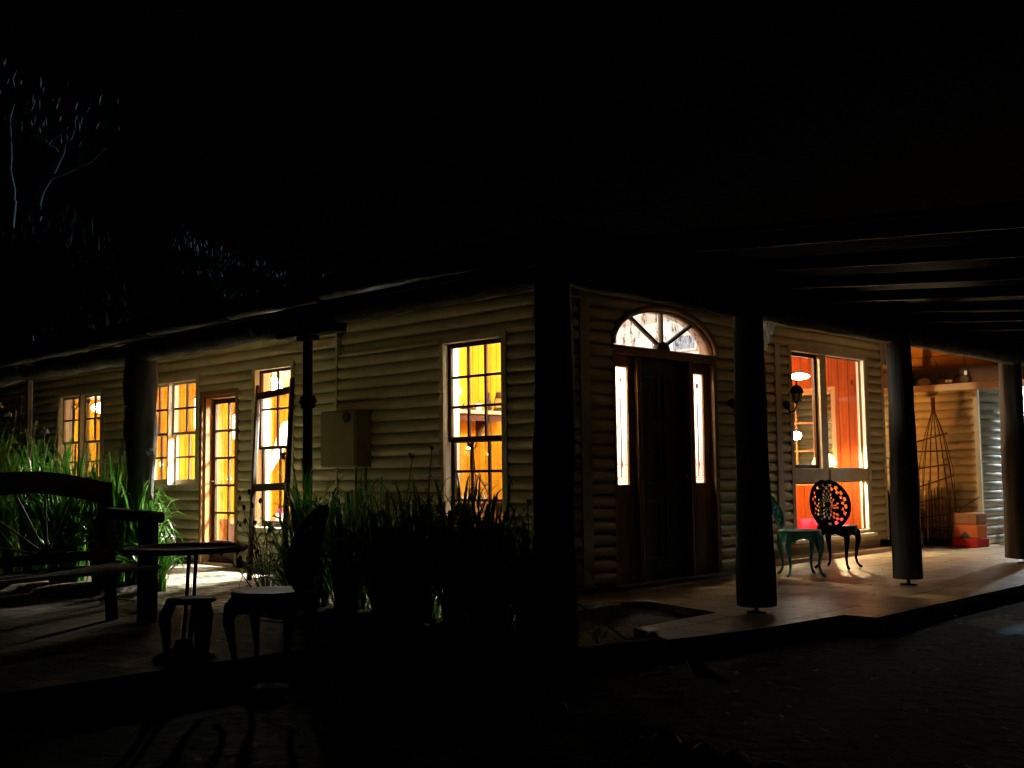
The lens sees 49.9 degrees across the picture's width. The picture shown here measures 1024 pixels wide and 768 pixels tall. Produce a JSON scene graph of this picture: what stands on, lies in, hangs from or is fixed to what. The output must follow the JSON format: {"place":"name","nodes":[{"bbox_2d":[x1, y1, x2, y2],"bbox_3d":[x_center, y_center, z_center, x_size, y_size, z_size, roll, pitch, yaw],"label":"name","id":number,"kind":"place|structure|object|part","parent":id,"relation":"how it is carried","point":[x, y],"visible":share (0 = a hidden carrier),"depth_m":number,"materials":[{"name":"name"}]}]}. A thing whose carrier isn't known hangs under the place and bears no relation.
{"place":"outdoors","nodes":[
{"label":"outdoors","id":0,"kind":"place"},
{"bbox_2d":[124,534,176,563],"bbox_3d":[-4.218,1.928,12.772,0.640,0.330,0.640,-5,-6,44],"label":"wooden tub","id":1,"kind":"object","parent":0,"point":[168,541],"visible":0.09,"depth_m":12.73,"materials":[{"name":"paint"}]},
{"bbox_2d":[0,590,378,725],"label":"path","id":2,"kind":"structure","parent":0,"point":[59,657],"depth_m":6.43,"materials":[{"name":"brick"}]},
{"bbox_2d":[0,471,164,623],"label":"wheel back bench","id":3,"kind":"object","parent":2,"relation":"on","point":[146,568],"visible":0.85,"depth_m":7.69,"materials":[{"name":"wood"}]},
{"bbox_2d":[121,542,248,662],"bbox_3d":[-1.834,1.222,6.171,0.692,0.620,0.692,-5,-6,44],"label":"garden table","id":4,"kind":"object","parent":2,"relation":"on","point":[183,650],"visible":0.96,"depth_m":6.14,"materials":[{"name":"metal"}]},
{"bbox_2d":[244,682,288,698],"bbox_3d":[-1.292,1.616,5.823,0.198,0.064,0.313,-2,-5,14],"label":"edging stone","id":5,"kind":"object","parent":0,"point":[262,690],"visible":1,"depth_m":5.74,"materials":[{"name":"grey stone"}]},
{"bbox_2d":[85,559,623,649],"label":"path","id":6,"kind":"structure","parent":0,"point":[220,583],"depth_m":9.54,"materials":[{"name":"concrete"}]},
{"bbox_2d":[220,489,278,586],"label":"dry shrub","id":7,"kind":"object","parent":6,"relation":"on","point":[239,558],"visible":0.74,"depth_m":8.74,"materials":[{"name":"plant"}]},
{"bbox_2d":[246,377,294,579],"bbox_3d":[-2.433,0.926,11.143,0.436,2.041,1.611,0,-5,-9],"label":"leaning frame","id":8,"kind":"object","parent":6,"relation":"on","point":[259,396],"visible":0.86,"depth_m":11.22,"materials":[{"name":"black wood"}]},
{"bbox_2d":[470,473,495,520],"bbox_3d":[-0.122,1.387,10.905,0.554,1.009,0.570,-2,-5,19],"label":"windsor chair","id":9,"kind":"object","parent":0,"point":[484,484],"visible":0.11,"depth_m":11.09,"materials":[{"name":"brown wood"}]},
{"bbox_2d":[488,392,491,410],"bbox_3d":[-0.262,0.202,12.361,0.074,0.215,0.076,-5,-6,44],"label":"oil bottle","id":10,"kind":"object","parent":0,"point":[489,407],"visible":0.49,"depth_m":12.34,"materials":[{"name":"black glass"}]},
{"bbox_2d":[0,597,1023,767],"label":"ground","id":11,"kind":"structure","parent":0,"point":[386,707],"depth_m":5.32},
{"bbox_2d":[0,60,45,268],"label":"gum tree","id":12,"kind":"object","parent":11,"relation":"on","point":[11,209],"visible":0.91,"depth_m":21.96,"materials":[{"name":"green plant"}]},
{"bbox_2d":[3,62,123,340],"bbox_3d":[-9.179,-1.626,21.577,2.588,9.275,2.263,-1,-5,3],"label":"gum tree","id":13,"kind":"object","parent":11,"relation":"on","point":[51,175],"visible":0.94,"depth_m":21.96,"materials":[{"name":"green plant"}]},
{"bbox_2d":[0,205,130,410],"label":"dark tree","id":14,"kind":"object","parent":11,"relation":"on","point":[52,285],"visible":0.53,"depth_m":19.31,"materials":[{"name":"green plant"}]},
{"bbox_2d":[0,573,136,599],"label":"garden bed","id":15,"kind":"object","parent":11,"relation":"on","point":[77,590],"visible":0.32,"depth_m":9.72,"materials":[{"name":"soil"}]},
{"bbox_2d":[0,409,27,572],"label":"strap leaf plant","id":16,"kind":"object","parent":15,"relation":"on","point":[1,569],"visible":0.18,"depth_m":11.34,"materials":[{"name":"green plant"}]},
{"bbox_2d":[0,395,88,572],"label":"strap leaf plant","id":17,"kind":"object","parent":15,"relation":"on","point":[4,541],"visible":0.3,"depth_m":10.81,"materials":[{"name":"green plant"}]},
{"bbox_2d":[0,402,91,570],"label":"strap leaf plant","id":18,"kind":"object","parent":15,"relation":"on","point":[22,528],"visible":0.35,"depth_m":10.46,"materials":[{"name":"green plant"}]},
{"bbox_2d":[1,399,116,582],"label":"strap leaf plant","id":19,"kind":"object","parent":15,"relation":"on","point":[55,516],"visible":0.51,"depth_m":10.16,"materials":[{"name":"green plant"}]},
{"bbox_2d":[44,405,175,582],"bbox_3d":[-3.742,1.040,10.123,1.206,1.688,1.158,-1,-5,3],"label":"strap leaf plant","id":20,"kind":"object","parent":15,"relation":"on","point":[93,527],"visible":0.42,"depth_m":10.11,"materials":[{"name":"green plant"}]},
{"bbox_2d":[91,448,185,584],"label":"strap leaf plant","id":21,"kind":"object","parent":15,"relation":"on","point":[132,534],"visible":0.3,"depth_m":9.99,"materials":[{"name":"green plant"}]},
{"bbox_2d":[115,533,192,591],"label":"strap leaf plant","id":22,"kind":"object","parent":15,"relation":"on","point":[164,561],"visible":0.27,"depth_m":9.74,"materials":[{"name":"green plant"}]},
{"bbox_2d":[157,595,215,691],"bbox_3d":[-1.617,1.319,5.609,0.286,0.450,0.285,-5,-6,44],"label":"iron stool","id":23,"kind":"object","parent":11,"relation":"on","point":[203,612],"visible":1,"depth_m":5.58,"materials":[{"name":"black metal"}]},
{"bbox_2d":[169,223,292,300],"bbox_3d":[-5.623,-0.124,21.914,2.565,6.253,1.180,-1,-5,6],"label":"leafy tree","id":24,"kind":"object","parent":11,"relation":"on","point":[241,279],"visible":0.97,"depth_m":21.85,"materials":[{"name":"green plant"}]},
{"bbox_2d":[221,504,328,684],"bbox_3d":[-1.226,1.090,5.807,0.511,0.900,0.424,-2,-5,10],"label":"iron chair","id":25,"kind":"object","parent":11,"relation":"on","point":[287,603],"visible":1,"depth_m":5.67,"materials":[{"name":"black metal"}]},
{"bbox_2d":[242,602,551,679],"bbox_3d":[-0.883,1.667,7.469,2.970,0.212,0.998,-5,-6,44],"label":"garden bed","id":26,"kind":"object","parent":11,"relation":"on","point":[467,650],"visible":0.52,"depth_m":6.61,"materials":[{"name":"soil"}]},
{"bbox_2d":[227,498,320,587],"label":"strap leaf plant","id":27,"kind":"object","parent":26,"relation":"on","point":[277,577],"visible":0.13,"depth_m":8.44,"materials":[{"name":"green plant"}]},
{"bbox_2d":[237,454,366,606],"bbox_3d":[-1.508,1.133,8.108,1.140,1.241,0.971,-2,-5,14],"label":"strap leaf plant","id":28,"kind":"object","parent":26,"relation":"on","point":[302,508],"visible":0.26,"depth_m":8.03,"materials":[{"name":"green plant"}]},
{"bbox_2d":[271,445,411,614],"bbox_3d":[-1.203,1.084,7.878,0.980,1.292,1.122,-1,-5,1],"label":"strap leaf plant","id":29,"kind":"object","parent":26,"relation":"on","point":[354,599],"visible":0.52,"depth_m":7.78,"materials":[{"name":"green plant"}]},
{"bbox_2d":[315,452,426,614],"bbox_3d":[-0.863,1.094,7.695,1.096,1.234,0.993,-1,-5,1],"label":"strap leaf plant","id":30,"kind":"object","parent":26,"relation":"on","point":[382,602],"visible":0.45,"depth_m":7.57,"materials":[{"name":"green plant"}]},
{"bbox_2d":[333,445,481,621],"bbox_3d":[-0.618,1.052,7.477,1.013,1.277,0.966,-1,-5,8],"label":"strap leaf plant","id":31,"kind":"object","parent":26,"relation":"on","point":[408,611],"visible":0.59,"depth_m":7.26,"materials":[{"name":"green plant"}]},
{"bbox_2d":[373,442,518,623],"bbox_3d":[-0.336,1.020,7.197,0.971,1.289,0.990,2,-5,-26],"label":"strap leaf plant","id":32,"kind":"object","parent":26,"relation":"on","point":[454,613],"visible":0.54,"depth_m":7.05,"materials":[{"name":"green plant"}]},
{"bbox_2d":[406,441,533,629],"bbox_3d":[-0.116,0.996,6.912,1.015,1.285,1.116,-5,-6,44],"label":"strap leaf plant","id":33,"kind":"object","parent":26,"relation":"on","point":[481,566],"visible":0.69,"depth_m":6.77,"materials":[{"name":"green plant"}]},
{"bbox_2d":[475,499,601,646],"bbox_3d":[0.116,1.160,6.683,0.687,0.916,0.806,-5,-6,44],"label":"strap leaf plant","id":34,"kind":"object","parent":26,"relation":"on","point":[524,603],"visible":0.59,"depth_m":6.60,"materials":[{"name":"green plant"}]},
{"bbox_2d":[0,201,1023,667],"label":"log verandah","id":35,"kind":"object","parent":11,"relation":"on","point":[948,267],"visible":0.93,"depth_m":8.06,"materials":[{"name":"paint"}]},
{"bbox_2d":[913,377,933,385],"bbox_3d":[5.725,-0.019,15.320,0.314,0.176,0.023,-5,-6,44],"label":"cable coil","id":36,"kind":"object","parent":35,"relation":"hanging from","point":[929,378],"visible":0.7,"depth_m":15.31,"materials":[{"name":"black metal"}]},
{"bbox_2d":[932,377,947,384],"bbox_3d":[5.899,-0.036,15.153,0.223,0.128,0.023,-5,-6,44],"label":"cable coil","id":37,"kind":"object","parent":35,"relation":"hanging from","point":[935,379],"visible":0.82,"depth_m":15.16,"materials":[{"name":"black metal"}]},
{"bbox_2d":[935,361,952,382],"bbox_3d":[5.933,-0.174,15.145,0.054,0.321,0.260,3,-6,-35],"label":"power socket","id":38,"kind":"object","parent":35,"relation":"attached to","point":[949,381],"visible":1,"depth_m":15.07,"materials":[{"name":"white plastic"}]},
{"bbox_2d":[952,374,971,383],"bbox_3d":[6.108,-0.056,14.951,0.268,0.162,0.023,-5,-6,44],"label":"cable coil","id":39,"kind":"object","parent":35,"relation":"attached to","point":[970,379],"visible":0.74,"depth_m":14.93,"materials":[{"name":"black metal"}]},
{"bbox_2d":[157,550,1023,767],"bbox_3d":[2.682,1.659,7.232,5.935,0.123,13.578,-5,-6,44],"label":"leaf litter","id":40,"kind":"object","parent":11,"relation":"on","point":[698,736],"visible":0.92,"depth_m":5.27,"materials":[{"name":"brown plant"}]},
{"bbox_2d":[650,731,682,753],"bbox_3d":[0.654,1.524,4.648,0.131,0.104,0.196,-2,-5,12],"label":"edging stone","id":41,"kind":"object","parent":11,"relation":"on","point":[666,742],"visible":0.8,"depth_m":4.59,"materials":[{"name":"grey stone"}]},
{"bbox_2d":[684,741,721,765],"bbox_3d":[0.778,1.508,4.464,0.126,0.105,0.203,-5,-6,44],"label":"edging stone","id":42,"kind":"object","parent":11,"relation":"on","point":[704,753],"visible":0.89,"depth_m":4.41,"materials":[{"name":"grey stone"}]},
{"bbox_2d":[683,651,728,682],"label":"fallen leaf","id":43,"kind":"object","parent":11,"relation":"on","point":[697,668],"visible":1,"depth_m":6.29,"materials":[{"name":"brown plant"}]},
{"bbox_2d":[721,750,752,767],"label":"edging stone","id":44,"kind":"object","parent":11,"relation":"on","point":[735,759],"visible":1,"depth_m":4.26,"materials":[{"name":"grey stone"}]},
{"bbox_2d":[757,760,790,767],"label":"edging stone","id":45,"kind":"object","parent":11,"relation":"on","point":[773,764],"visible":1,"depth_m":4.14,"materials":[{"name":"grey stone"}]},
{"bbox_2d":[0,0,1023,324],"label":"sky","id":46,"kind":"structure","parent":0,"point":[310,139],"materials":[{"name":"black"}]},
{"bbox_2d":[577,603,627,639],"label":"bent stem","id":47,"kind":"object","parent":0,"point":[609,626],"visible":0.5,"depth_m":7.24,"materials":[{"name":"brown plant"}]},
{"bbox_2d":[578,608,689,646],"bbox_3d":[0.442,1.752,8.021,1.900,0.048,2.150,-5,-6,44],"label":"garden bed","id":48,"kind":"object","parent":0,"point":[629,621],"visible":0.17,"depth_m":8.05,"materials":[{"name":"soil"}]},
{"bbox_2d":[581,620,617,643],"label":"weed","id":49,"kind":"object","parent":48,"relation":"on","point":[595,634],"visible":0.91,"depth_m":6.99,"materials":[{"name":"green plant"}]},
{"bbox_2d":[577,543,1023,657],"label":"verandah floor","id":50,"kind":"structure","parent":0,"point":[719,619],"depth_m":9.04,"materials":[{"name":"tile"}]},
{"bbox_2d":[0,228,1023,594],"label":"timber house","id":51,"kind":"structure","parent":50,"relation":"on","point":[654,490],"depth_m":11.12,"materials":[{"name":"paint"}]},
{"bbox_2d":[56,388,104,480],"bbox_3d":[-5.900,0.761,15.188,1.400,1.330,0.230,-5,-6,44],"label":"window","id":52,"kind":"structure","parent":51,"relation":"in","point":[65,424],"depth_m":15.16,"materials":[{"name":"beige paint"}]},
{"bbox_2d":[91,403,99,412],"bbox_3d":[-6.179,0.348,16.736,0.416,0.190,0.416,-5,-6,44],"label":"ceiling lamp","id":53,"kind":"object","parent":51,"relation":"attached to","point":[98,407],"visible":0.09,"depth_m":16.58,"materials":[{"name":"glass"}]},
{"bbox_2d":[154,374,200,487],"bbox_3d":[-4.145,0.597,13.498,1.423,1.340,0.230,-5,-6,44],"label":"window","id":54,"kind":"structure","parent":51,"relation":"in","point":[172,481],"depth_m":13.43,"materials":[{"name":"beige paint"}]},
{"bbox_2d":[198,388,241,567],"bbox_3d":[-3.304,1.104,12.650,0.820,2.070,0.186,-5,-6,44],"label":"glass door","id":55,"kind":"structure","parent":51,"relation":"in","point":[211,399],"depth_m":12.83,"materials":[{"name":"paint"}]},
{"bbox_2d":[232,414,234,438],"bbox_3d":[-3.885,0.604,15.679,0.115,0.352,0.170,-5,-6,44],"label":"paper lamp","id":56,"kind":"object","parent":51,"relation":"attached to","point":[233,425],"visible":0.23,"depth_m":15.64,"materials":[{"name":"white paper"}]},
{"bbox_2d":[219,517,274,540],"bbox_3d":[-3.675,2.054,15.082,0.465,0.440,0.780,-5,-6,44],"label":"cabinet","id":57,"kind":"object","parent":51,"relation":"on","point":[222,528],"depth_m":14.72,"materials":[{"name":"orange wood"}]},
{"bbox_3d":[-3.649,2.040,14.786,0.015,0.340,0.350,-5,-6,44],"label":"door","id":58,"kind":"part","parent":57,"relation":"part of","materials":[{"name":"brown wood"}]},
{"bbox_2d":[251,360,295,531],"bbox_3d":[-2.527,0.674,11.923,0.800,1.810,0.230,-5,-6,44],"label":"window","id":59,"kind":"structure","parent":51,"relation":"in","point":[261,373],"depth_m":12.11,"materials":[{"name":"beige paint"}]},
{"bbox_2d":[272,372,281,389],"bbox_3d":[-2.786,-0.066,12.930,0.170,0.325,0.170,-5,-6,44],"label":"pendant lamp","id":60,"kind":"object","parent":51,"relation":"hanging from","point":[274,382],"visible":0.5,"depth_m":12.86,"materials":[{"name":"paint"}]},
{"bbox_2d":[275,507,282,520],"bbox_3d":[-3.022,1.892,14.306,0.107,0.620,0.110,-5,-6,44],"label":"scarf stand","id":61,"kind":"object","parent":51,"relation":"on","point":[277,513],"visible":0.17,"depth_m":14.29,"materials":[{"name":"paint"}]},
{"bbox_2d":[271,422,287,471],"bbox_3d":[-2.814,0.796,13.253,0.150,0.695,0.324,-5,-6,44],"label":"pendant lamp","id":62,"kind":"object","parent":51,"relation":"hanging from","point":[282,439],"visible":0.56,"depth_m":13.23,"materials":[{"name":"white"}]},
{"bbox_2d":[321,409,373,504],"bbox_3d":[-1.622,1.075,10.795,0.570,1.625,0.270,-5,-6,44],"label":"meter box","id":63,"kind":"object","parent":51,"relation":"attached to","point":[345,434],"visible":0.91,"depth_m":10.69,"materials":[{"name":"paint"}]},
{"bbox_2d":[321,411,354,465],"bbox_3d":[-1.706,0.537,10.758,0.540,0.525,0.011,-5,-6,44],"label":"door","id":64,"kind":"structure","parent":63,"relation":"in","point":[337,436],"depth_m":10.75,"materials":[{"name":"paint"}]},
{"bbox_2d":[438,329,509,538],"bbox_3d":[-0.297,0.472,9.844,0.870,1.850,0.230,-5,-6,44],"label":"window","id":65,"kind":"structure","parent":51,"relation":"in","point":[449,424],"depth_m":9.99,"materials":[{"name":"beige paint"}]},
{"bbox_2d":[459,409,500,435],"bbox_3d":[-0.433,0.437,12.133,0.220,0.285,1.000,-5,-6,44],"label":"wall shelf","id":66,"kind":"object","parent":51,"relation":"attached to","point":[478,416],"depth_m":12.18,"materials":[{"name":"brown wood"}]},
{"bbox_2d":[493,390,500,410],"bbox_3d":[-0.151,0.191,12.449,0.122,0.250,0.122,0,-5,-10],"label":"hurricane lantern","id":67,"kind":"object","parent":66,"relation":"on","point":[497,394],"visible":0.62,"depth_m":12.41,"materials":[{"name":"brown metal"}]},
{"bbox_2d":[462,497,501,512],"bbox_3d":[-0.241,1.579,11.589,0.680,0.735,2.000,-5,-6,44],"label":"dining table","id":68,"kind":"object","parent":51,"relation":"on","point":[486,504],"depth_m":11.25,"materials":[{"name":"brown wood"}]},
{"bbox_2d":[609,343,731,590],"bbox_3d":[1.477,0.781,10.515,0.240,2.220,1.770,-5,-6,44],"label":"front door","id":69,"kind":"structure","parent":51,"relation":"in","point":[667,520],"depth_m":10.57,"materials":[{"name":"paint"}]},
{"bbox_2d":[728,398,733,409],"bbox_3d":[2.325,0.103,11.253,0.216,0.375,0.164,-5,-6,44],"label":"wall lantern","id":70,"kind":"object","parent":51,"relation":"attached to","point":[731,402],"depth_m":11.29,"materials":[{"name":"black metal"}]},
{"bbox_2d":[784,381,803,412],"bbox_3d":[3.252,0.148,12.694,0.216,0.375,0.164,-5,-6,44],"label":"wall lantern","id":71,"kind":"object","parent":51,"relation":"attached to","point":[796,391],"depth_m":12.65,"materials":[{"name":"black metal"}]},
{"bbox_2d":[794,429,800,439],"bbox_3d":[3.744,0.663,14.482,0.124,0.142,0.124,-5,-6,44],"label":"wall lamp","id":72,"kind":"object","parent":51,"relation":"attached to","point":[797,434],"visible":0.84,"depth_m":14.44,"materials":[{"name":"glass"}]},
{"bbox_2d":[792,371,809,379],"bbox_3d":[3.659,-0.111,14.019,0.260,0.114,0.260,-5,-6,44],"label":"ceiling lamp","id":73,"kind":"object","parent":51,"relation":"attached to","point":[799,375],"visible":0.92,"depth_m":13.94,"materials":[{"name":"glass"}]},
{"bbox_2d":[794,386,837,485],"bbox_3d":[4.071,0.736,15.241,0.990,1.340,0.150,-5,-6,44],"label":"window","id":74,"kind":"structure","parent":51,"relation":"in","point":[830,390],"depth_m":14.96,"materials":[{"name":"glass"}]},
{"bbox_2d":[785,344,877,543],"bbox_3d":[3.907,0.740,13.539,0.170,2.320,2.060,-5,-6,44],"label":"window","id":75,"kind":"structure","parent":51,"relation":"in","point":[801,474],"depth_m":13.47,"materials":[{"name":"beige paint"}]},
{"bbox_2d":[645,631,657,637],"bbox_3d":[0.898,1.614,7.062,0.071,0.060,0.091,-5,-6,44],"label":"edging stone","id":76,"kind":"object","parent":50,"relation":"on","point":[653,634],"visible":0.58,"depth_m":7.04,"materials":[{"name":"grey stone"}]},
{"bbox_2d":[771,495,825,576],"bbox_3d":[2.785,1.465,11.010,0.611,0.895,0.424,-1,-5,-1],"label":"iron chair","id":77,"kind":"object","parent":50,"relation":"on","point":[790,536],"visible":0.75,"depth_m":10.86,"materials":[{"name":"teal paint"}]},
{"bbox_2d":[809,480,862,569],"bbox_3d":[3.462,1.494,11.778,0.456,0.945,0.511,-4,-6,37],"label":"iron chair","id":78,"kind":"object","parent":50,"relation":"on","point":[841,529],"visible":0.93,"depth_m":11.64,"materials":[{"name":"black metal"}]},
{"bbox_2d":[924,486,932,545],"bbox_3d":[5.668,1.800,15.014,0.140,0.802,0.170,-5,-6,44],"label":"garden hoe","id":79,"kind":"object","parent":50,"relation":"on","point":[928,543],"visible":0.91,"depth_m":14.96,"materials":[{"name":"brown wood"}]},
{"bbox_2d":[917,397,956,545],"bbox_3d":[5.781,1.194,15.096,0.669,2.020,0.245,-5,-6,44],"label":"cane obelisk","id":80,"kind":"object","parent":50,"relation":"on","point":[940,541],"visible":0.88,"depth_m":15.02,"materials":[{"name":"brown wicker"}]},
{"bbox_2d":[952,497,988,547],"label":"cardboard boxes","id":81,"kind":"object","parent":50,"relation":"on","point":[970,529],"visible":1,"depth_m":14.59,"materials":[{"name":"cardboard"}]},
{"bbox_2d":[978,386,1023,544],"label":"log siding wall","id":82,"kind":"structure","parent":50,"relation":"on","point":[991,453],"depth_m":15.18,"materials":[{"name":"grey"}]},
{"bbox_2d":[812,454,836,495],"bbox_3d":[4.038,1.171,14.205,0.310,0.565,0.310,-5,-6,44],"label":"table lamp","id":83,"kind":"object","parent":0,"point":[832,461],"visible":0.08,"depth_m":14.11,"materials":[{"name":"white"}]},
{"bbox_2d":[880,491,891,545],"bbox_3d":[4.958,1.719,15.187,0.601,1.010,0.624,0,-5,-12],"label":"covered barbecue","id":84,"kind":"object","parent":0,"point":[883,542],"visible":0.02,"depth_m":14.90,"materials":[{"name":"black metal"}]},
{"bbox_2d":[921,531,923,547],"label":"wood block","id":85,"kind":"structure","parent":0,"point":[922,538],"depth_m":14.56,"materials":[{"name":"wood"}]},
{"bbox_3d":[4.032,1.927,14.214,0.400,0.360,0.440,-5,-6,44],"label":"side table","id":86,"kind":"object","parent":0,"visible":0},
{"bbox_2d":[798,518,849,528],"bbox_3d":[4.032,1.884,14.218,0.500,0.287,0.543,-5,-6,44],"label":"table cloth","id":87,"kind":"object","parent":86,"relation":"on","point":[808,523],"visible":0.23,"depth_m":14.12,"materials":[{"name":"red fabric"}]}
]}

